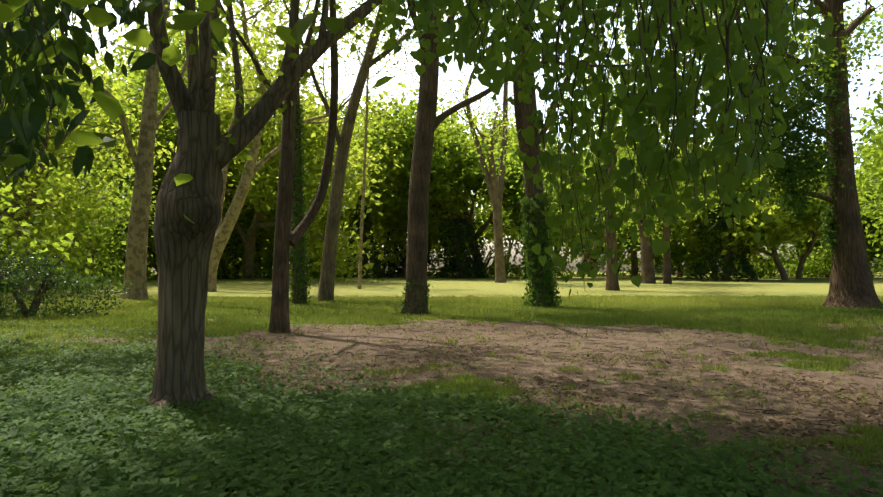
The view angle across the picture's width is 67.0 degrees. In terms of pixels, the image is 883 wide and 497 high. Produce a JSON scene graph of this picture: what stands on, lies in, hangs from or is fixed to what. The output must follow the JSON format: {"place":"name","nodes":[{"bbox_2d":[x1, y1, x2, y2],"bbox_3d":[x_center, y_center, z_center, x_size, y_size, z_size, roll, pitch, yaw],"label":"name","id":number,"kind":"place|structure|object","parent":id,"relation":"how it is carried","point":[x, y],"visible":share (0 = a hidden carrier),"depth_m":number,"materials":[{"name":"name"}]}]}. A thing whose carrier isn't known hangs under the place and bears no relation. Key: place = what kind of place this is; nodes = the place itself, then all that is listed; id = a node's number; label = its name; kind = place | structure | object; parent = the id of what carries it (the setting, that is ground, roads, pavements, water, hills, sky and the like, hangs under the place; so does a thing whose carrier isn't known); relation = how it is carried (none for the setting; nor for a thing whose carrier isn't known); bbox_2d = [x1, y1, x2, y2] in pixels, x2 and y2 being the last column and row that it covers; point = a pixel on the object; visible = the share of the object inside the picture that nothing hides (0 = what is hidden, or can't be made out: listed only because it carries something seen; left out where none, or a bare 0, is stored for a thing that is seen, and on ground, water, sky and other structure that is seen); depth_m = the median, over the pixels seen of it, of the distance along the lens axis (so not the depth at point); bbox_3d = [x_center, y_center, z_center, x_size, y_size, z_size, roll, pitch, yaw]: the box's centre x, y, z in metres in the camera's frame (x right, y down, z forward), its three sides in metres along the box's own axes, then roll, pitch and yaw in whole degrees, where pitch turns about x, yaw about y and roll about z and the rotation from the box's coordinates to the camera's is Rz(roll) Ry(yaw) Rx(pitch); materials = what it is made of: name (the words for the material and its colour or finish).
{"place":"outdoors","nodes":[
{"label":"outdoors","id":0,"kind":"place"},
{"bbox_2d":[0,271,882,496],"bbox_3d":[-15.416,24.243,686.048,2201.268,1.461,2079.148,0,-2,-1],"label":"ground","id":1,"kind":"structure","parent":0,"point":[514,286],"depth_m":11.97,"materials":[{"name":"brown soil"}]},
{"bbox_2d":[0,239,16,309],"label":"laurel bush","id":2,"kind":"object","parent":1,"relation":"on","point":[4,254],"visible":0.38,"depth_m":24.02,"materials":[{"name":"green plant"}]},
{"bbox_2d":[3,10,95,285],"bbox_3d":[-34.891,-10.233,55.879,8.617,27.113,12.705,-1,-2,14],"label":"tree","id":3,"kind":"object","parent":1,"relation":"on","point":[18,183],"depth_m":55.01,"materials":[{"name":"green plant"}]},
{"bbox_2d":[0,56,106,289],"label":"tree","id":4,"kind":"object","parent":1,"relation":"on","point":[14,241],"visible":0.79,"depth_m":28.51,"materials":[{"name":"green plant"}]},
{"bbox_2d":[45,256,70,275],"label":"hedge shrub","id":5,"kind":"object","parent":1,"relation":"on","point":[57,266],"visible":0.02,"depth_m":80.45,"materials":[{"name":"green plant"}]},
{"bbox_2d":[0,245,131,318],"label":"laurel bush","id":6,"kind":"object","parent":1,"relation":"on","point":[11,286],"visible":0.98,"depth_m":21.48,"materials":[{"name":"green plant"}]},
{"bbox_2d":[0,4,159,290],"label":"tree","id":7,"kind":"object","parent":1,"relation":"on","point":[101,253],"visible":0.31,"depth_m":47.03,"materials":[{"name":"green plant"}]},
{"bbox_2d":[41,234,121,270],"bbox_3d":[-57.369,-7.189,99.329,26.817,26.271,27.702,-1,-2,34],"label":"bush","id":8,"kind":"object","parent":1,"relation":"on","point":[117,250],"visible":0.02,"depth_m":101.58,"materials":[{"name":"green plant"}]},
{"bbox_2d":[7,6,156,270],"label":"tree","id":9,"kind":"object","parent":1,"relation":"on","point":[109,74],"depth_m":79.61,"materials":[{"name":"green plant"}]},
{"bbox_2d":[57,252,116,275],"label":"hedge shrub","id":10,"kind":"object","parent":1,"relation":"on","point":[93,268],"visible":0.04,"depth_m":98.53,"materials":[{"name":"green plant"}]},
{"bbox_2d":[0,0,177,293],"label":"tree","id":11,"kind":"object","parent":1,"relation":"on","point":[16,201],"visible":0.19,"depth_m":40.99,"materials":[{"name":"green plant"}]},
{"bbox_2d":[0,0,226,185],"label":"laurel tree","id":12,"kind":"object","parent":1,"relation":"on","point":[23,118],"visible":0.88,"depth_m":3.64,"materials":[{"name":"green plant"}]},
{"bbox_2d":[93,250,157,276],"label":"hedge shrub","id":13,"kind":"object","parent":1,"relation":"on","point":[124,263],"visible":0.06,"depth_m":89.71,"materials":[{"name":"green plant"}]},
{"bbox_2d":[0,0,270,283],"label":"tree","id":14,"kind":"object","parent":1,"relation":"on","point":[161,103],"visible":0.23,"depth_m":61.77,"materials":[{"name":"green plant"}]},
{"bbox_2d":[33,24,247,264],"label":"tree","id":15,"kind":"object","parent":1,"relation":"on","point":[161,82],"visible":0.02,"depth_m":71.63,"materials":[{"name":"green plant"}]},
{"bbox_2d":[96,45,243,281],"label":"tree","id":16,"kind":"object","parent":1,"relation":"on","point":[153,264],"depth_m":78.54,"materials":[{"name":"green plant"}]},
{"bbox_2d":[33,47,324,279],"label":"tree","id":17,"kind":"object","parent":1,"relation":"on","point":[243,226],"visible":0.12,"depth_m":78.98,"materials":[{"name":"green plant"}]},
{"bbox_2d":[0,0,393,417],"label":"tree","id":18,"kind":"object","parent":1,"relation":"on","point":[188,213],"visible":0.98,"depth_m":7.41,"materials":[{"name":"grey plant"}]},
{"bbox_2d":[4,0,397,299],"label":"plane tree","id":19,"kind":"object","parent":1,"relation":"on","point":[142,159],"visible":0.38,"depth_m":33.45,"materials":[{"name":"beige plant"}]},
{"bbox_2d":[155,119,281,274],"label":"tree","id":20,"kind":"object","parent":1,"relation":"on","point":[239,215],"depth_m":98.64,"materials":[{"name":"green plant"}]},
{"bbox_2d":[217,230,245,278],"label":"dark bush","id":21,"kind":"object","parent":1,"relation":"on","point":[238,266],"visible":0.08,"depth_m":80.42,"materials":[{"name":"green plant"}]},
{"bbox_2d":[216,246,272,279],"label":"hedge shrub","id":22,"kind":"object","parent":1,"relation":"on","point":[257,271],"visible":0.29,"depth_m":79.62,"materials":[{"name":"green plant"}]},
{"bbox_2d":[109,0,403,282],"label":"tree","id":23,"kind":"object","parent":1,"relation":"on","point":[268,176],"visible":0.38,"depth_m":68.68,"materials":[{"name":"green plant"}]},
{"bbox_2d":[227,125,320,277],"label":"tree","id":24,"kind":"object","parent":1,"relation":"on","point":[259,249],"depth_m":88.37,"materials":[{"name":"plant"}]},
{"bbox_2d":[220,0,338,332],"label":"tree","id":25,"kind":"object","parent":1,"relation":"on","point":[285,238],"visible":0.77,"depth_m":16.93,"materials":[{"name":"brown plant"}]},
{"bbox_2d":[220,125,350,268],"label":"tree","id":26,"kind":"object","parent":1,"relation":"on","point":[322,226],"visible":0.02,"depth_m":91.03,"materials":[{"name":"green plant"}]},
{"bbox_2d":[267,0,312,304],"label":"ivy tree","id":27,"kind":"object","parent":1,"relation":"on","point":[299,284],"visible":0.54,"depth_m":29.33,"materials":[{"name":"green plant"}]},
{"bbox_2d":[265,250,321,277],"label":"hedge shrub","id":28,"kind":"object","parent":1,"relation":"on","point":[314,274],"visible":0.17,"depth_m":86.82,"materials":[{"name":"green plant"}]},
{"bbox_2d":[262,224,338,273],"bbox_3d":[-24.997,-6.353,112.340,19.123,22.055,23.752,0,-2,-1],"label":"bush","id":29,"kind":"object","parent":1,"relation":"on","point":[309,252],"depth_m":111.38,"materials":[{"name":"green plant"}]},
{"bbox_2d":[136,0,468,291],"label":"plane tree","id":30,"kind":"object","parent":1,"relation":"on","point":[224,229],"visible":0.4,"depth_m":45.18,"materials":[{"name":"green plant"}]},
{"bbox_2d":[262,0,414,301],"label":"tree","id":31,"kind":"object","parent":1,"relation":"on","point":[328,263],"visible":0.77,"depth_m":31.16,"materials":[{"name":"brown plant"}]},
{"bbox_2d":[275,76,406,269],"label":"tree","id":32,"kind":"object","parent":1,"relation":"on","point":[327,92],"depth_m":121.44,"materials":[{"name":"green plant"}]},
{"bbox_2d":[315,248,386,276],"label":"hedge shrub","id":33,"kind":"object","parent":1,"relation":"on","point":[355,260],"visible":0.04,"depth_m":96.39,"materials":[{"name":"green plant"}]},
{"bbox_2d":[240,91,481,276],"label":"tree","id":34,"kind":"object","parent":1,"relation":"on","point":[440,139],"visible":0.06,"depth_m":90.07,"materials":[{"name":"green plant"}]},
{"bbox_2d":[335,195,387,278],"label":"dark bush","id":35,"kind":"object","parent":1,"relation":"on","point":[366,227],"visible":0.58,"depth_m":83.35,"materials":[{"name":"green plant"}]},
{"bbox_2d":[338,14,413,288],"bbox_3d":[-4.935,-7.062,48.797,6.850,20.461,4.298,2,-2,-38],"label":"thin tree","id":36,"kind":"object","parent":1,"relation":"on","point":[362,217],"visible":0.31,"depth_m":49.11,"materials":[{"name":"beige plant"}]},
{"bbox_2d":[318,120,455,271],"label":"tree","id":37,"kind":"object","parent":1,"relation":"on","point":[347,209],"visible":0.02,"depth_m":98.53,"materials":[{"name":"green plant"}]},
{"bbox_2d":[372,225,406,277],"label":"dark bush","id":38,"kind":"object","parent":1,"relation":"on","point":[399,273],"visible":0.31,"depth_m":88.98,"materials":[{"name":"green plant"}]},
{"bbox_2d":[314,87,491,277],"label":"tree","id":39,"kind":"object","parent":1,"relation":"on","point":[478,214],"visible":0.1,"depth_m":88.70,"materials":[{"name":"green plant"}]},
{"bbox_2d":[387,246,444,275],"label":"hedge shrub","id":40,"kind":"object","parent":1,"relation":"on","point":[432,261],"visible":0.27,"depth_m":101.20,"materials":[{"name":"green plant"}]},
{"bbox_2d":[349,115,484,276],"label":"tree","id":41,"kind":"object","parent":1,"relation":"on","point":[391,206],"visible":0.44,"depth_m":85.24,"materials":[{"name":"green plant"}]},
{"bbox_2d":[0,293,882,496],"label":"ivy ground cover","id":42,"kind":"object","parent":1,"relation":"on","point":[186,452],"depth_m":6.69,"materials":[{"name":"green plant"}]},
{"bbox_2d":[403,129,492,250],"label":"tree","id":43,"kind":"object","parent":1,"relation":"on","point":[446,241],"depth_m":121.11,"materials":[{"name":"green plant"}]},
{"bbox_2d":[334,80,562,277],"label":"tree","id":44,"kind":"object","parent":1,"relation":"on","point":[461,153],"visible":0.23,"depth_m":84.28,"materials":[{"name":"green plant"}]},
{"bbox_2d":[435,213,489,278],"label":"dark bush","id":45,"kind":"object","parent":1,"relation":"on","point":[459,268],"visible":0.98,"depth_m":83.31,"materials":[{"name":"green plant"}]},
{"bbox_2d":[427,230,523,277],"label":"hedge shrub","id":46,"kind":"object","parent":1,"relation":"on","point":[491,266],"visible":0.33,"depth_m":88.09,"materials":[{"name":"green plant"}]},
{"bbox_2d":[406,0,556,282],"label":"tree","id":47,"kind":"object","parent":1,"relation":"on","point":[495,186],"visible":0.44,"depth_m":65.50,"materials":[{"name":"brown plant"}]},
{"bbox_2d":[466,110,517,274],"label":"tree","id":48,"kind":"object","parent":1,"relation":"on","point":[485,204],"depth_m":110.79,"materials":[{"name":"green plant"}]},
{"bbox_2d":[477,198,518,271],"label":"tree","id":49,"kind":"object","parent":1,"relation":"on","point":[492,239],"visible":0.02,"depth_m":160.22,"materials":[{"name":"green plant"}]},
{"bbox_2d":[460,122,600,277],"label":"tree","id":50,"kind":"object","parent":1,"relation":"on","point":[511,195],"visible":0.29,"depth_m":79.98,"materials":[{"name":"green plant"}]},
{"bbox_2d":[483,232,587,278],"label":"hedge shrub","id":51,"kind":"object","parent":1,"relation":"on","point":[560,269],"visible":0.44,"depth_m":84.60,"materials":[{"name":"green plant"}]},
{"bbox_2d":[550,186,600,265],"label":"tree","id":52,"kind":"object","parent":1,"relation":"on","point":[570,238],"depth_m":110.70,"materials":[{"name":"green plant"}]},
{"bbox_2d":[562,232,600,270],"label":"tree","id":53,"kind":"object","parent":1,"relation":"on","point":[569,249],"depth_m":162.76,"materials":[{"name":"green plant"}]},
{"bbox_2d":[471,41,700,290],"bbox_3d":[10.733,-6.556,48.921,17.482,19.518,13.841,0,-2,-1],"label":"lime tree","id":54,"kind":"object","parent":1,"relation":"on","point":[611,281],"visible":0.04,"depth_m":46.81,"materials":[{"name":"green plant"}]},
{"bbox_2d":[552,148,641,276],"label":"tree","id":55,"kind":"object","parent":1,"relation":"on","point":[634,266],"depth_m":86.63,"materials":[{"name":"brown plant"}]},
{"bbox_2d":[358,0,836,296],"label":"foliage","id":56,"kind":"object","parent":1,"relation":"on","point":[752,33],"visible":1,"depth_m":4.50,"materials":[{"name":"green plant"}]},
{"bbox_2d":[580,130,626,276],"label":"tree","id":57,"kind":"object","parent":1,"relation":"on","point":[594,261],"depth_m":93.79,"materials":[{"name":"green plant"}]},
{"bbox_2d":[397,0,820,308],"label":"ivy tree","id":58,"kind":"object","parent":1,"relation":"on","point":[541,283],"visible":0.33,"depth_m":27.36,"materials":[{"name":"green plant"}]},
{"bbox_2d":[338,0,882,314],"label":"tree","id":59,"kind":"object","parent":1,"relation":"on","point":[417,289],"visible":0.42,"depth_m":23.17,"materials":[{"name":"brown plant"}]},
{"bbox_2d":[573,244,654,276],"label":"hedge shrub","id":60,"kind":"object","parent":1,"relation":"on","point":[628,263],"visible":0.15,"depth_m":97.60,"materials":[{"name":"green plant"}]},
{"bbox_2d":[551,149,705,278],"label":"tree","id":61,"kind":"object","parent":1,"relation":"on","point":[678,253],"visible":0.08,"depth_m":82.83,"materials":[{"name":"green plant"}]},
{"bbox_2d":[584,116,693,283],"bbox_3d":[19.209,-6.230,67.708,14.178,19.766,14.283,1,-2,-31],"label":"lime tree","id":62,"kind":"object","parent":1,"relation":"on","point":[647,268],"visible":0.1,"depth_m":62.85,"materials":[{"name":"green plant"}]},
{"bbox_2d":[567,124,751,283],"bbox_3d":[20.724,-4.701,62.985,17.949,16.400,14.581,0,-2,-1],"label":"lime tree","id":63,"kind":"object","parent":1,"relation":"on","point":[667,277],"visible":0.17,"depth_m":62.39,"materials":[{"name":"green plant"}]},
{"bbox_2d":[640,246,684,274],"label":"hedge shrub","id":64,"kind":"object","parent":1,"relation":"on","point":[672,273],"visible":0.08,"depth_m":107.04,"materials":[{"name":"green plant"}]},
{"bbox_2d":[638,223,696,265],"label":"tree","id":65,"kind":"object","parent":1,"relation":"on","point":[683,232],"visible":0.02,"depth_m":125.14,"materials":[{"name":"green plant"}]},
{"bbox_2d":[656,226,684,273],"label":"tree","id":66,"kind":"object","parent":1,"relation":"on","point":[660,266],"depth_m":123.81,"materials":[{"name":"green plant"}]},
{"bbox_2d":[670,219,692,276],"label":"tree","id":67,"kind":"object","parent":1,"relation":"on","point":[679,273],"visible":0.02,"depth_m":92.41,"materials":[{"name":"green plant"}]},
{"bbox_2d":[683,231,706,276],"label":"dark bush","id":68,"kind":"object","parent":1,"relation":"on","point":[685,273],"visible":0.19,"depth_m":96.10,"materials":[{"name":"green plant"}]},
{"bbox_2d":[561,0,882,308],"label":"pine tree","id":69,"kind":"object","parent":1,"relation":"on","point":[851,284],"visible":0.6,"depth_m":26.48,"materials":[{"name":"plant"}]},
{"bbox_2d":[690,191,760,280],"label":"dark bush","id":70,"kind":"object","parent":1,"relation":"on","point":[727,265],"visible":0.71,"depth_m":71.76,"materials":[{"name":"green plant"}]},
{"bbox_2d":[625,143,828,279],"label":"tree","id":71,"kind":"object","parent":1,"relation":"on","point":[710,216],"visible":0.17,"depth_m":73.97,"materials":[{"name":"green plant"}]},
{"bbox_2d":[707,254,778,277],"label":"hedge shrub","id":72,"kind":"object","parent":1,"relation":"on","point":[767,271],"visible":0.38,"depth_m":88.21,"materials":[{"name":"green plant"}]},
{"bbox_2d":[674,162,828,279],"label":"tree","id":73,"kind":"object","parent":1,"relation":"on","point":[771,232],"visible":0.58,"depth_m":70.69,"materials":[{"name":"green plant"}]},
{"bbox_2d":[703,169,805,276],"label":"tree","id":74,"kind":"object","parent":1,"relation":"on","point":[784,246],"visible":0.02,"depth_m":89.44,"materials":[{"name":"green plant"}]},
{"bbox_2d":[753,238,827,276],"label":"hedge","id":75,"kind":"object","parent":1,"relation":"on","point":[788,263],"visible":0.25,"depth_m":95.07,"materials":[{"name":"green plant"}]},
{"bbox_2d":[791,230,824,275],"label":"tree","id":76,"kind":"object","parent":1,"relation":"on","point":[809,239],"visible":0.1,"depth_m":95.10,"materials":[{"name":"green plant"}]},
{"bbox_2d":[790,247,831,277],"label":"hedge shrub","id":77,"kind":"object","parent":1,"relation":"on","point":[814,269],"visible":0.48,"depth_m":88.83,"materials":[{"name":"green plant"}]},
{"bbox_2d":[760,138,863,278],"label":"tree","id":78,"kind":"object","parent":1,"relation":"on","point":[799,270],"depth_m":81.32,"materials":[{"name":"green plant"}]},
{"bbox_2d":[778,248,882,275],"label":"hedge","id":79,"kind":"object","parent":1,"relation":"on","point":[873,266],"visible":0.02,"depth_m":99.59,"materials":[{"name":"green plant"}]},
{"bbox_2d":[798,185,882,276],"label":"tree","id":80,"kind":"object","parent":1,"relation":"on","point":[818,231],"depth_m":89.19,"materials":[{"name":"green plant"}]},
{"bbox_2d":[812,150,882,277],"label":"tree","id":81,"kind":"object","parent":1,"relation":"on","point":[872,252],"visible":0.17,"depth_m":83.74,"materials":[{"name":"green plant"}]},
{"bbox_2d":[828,111,882,256],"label":"tree","id":82,"kind":"object","parent":1,"relation":"on","point":[877,160],"visible":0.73,"depth_m":45.61,"materials":[{"name":"green plant"}]},
{"bbox_2d":[851,65,882,171],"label":"tree","id":83,"kind":"object","parent":1,"relation":"on","point":[879,121],"visible":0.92,"depth_m":32.63,"materials":[{"name":"green plant"}]},
{"bbox_2d":[870,258,882,275],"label":"hedge shrub","id":84,"kind":"object","parent":1,"relation":"on","point":[880,262],"visible":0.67,"depth_m":96.95,"materials":[{"name":"green plant"}]},
{"bbox_2d":[8,0,882,270],"label":"sky","id":85,"kind":"structure","parent":0,"point":[863,90],"materials":[{"name":"white"}]}
]}

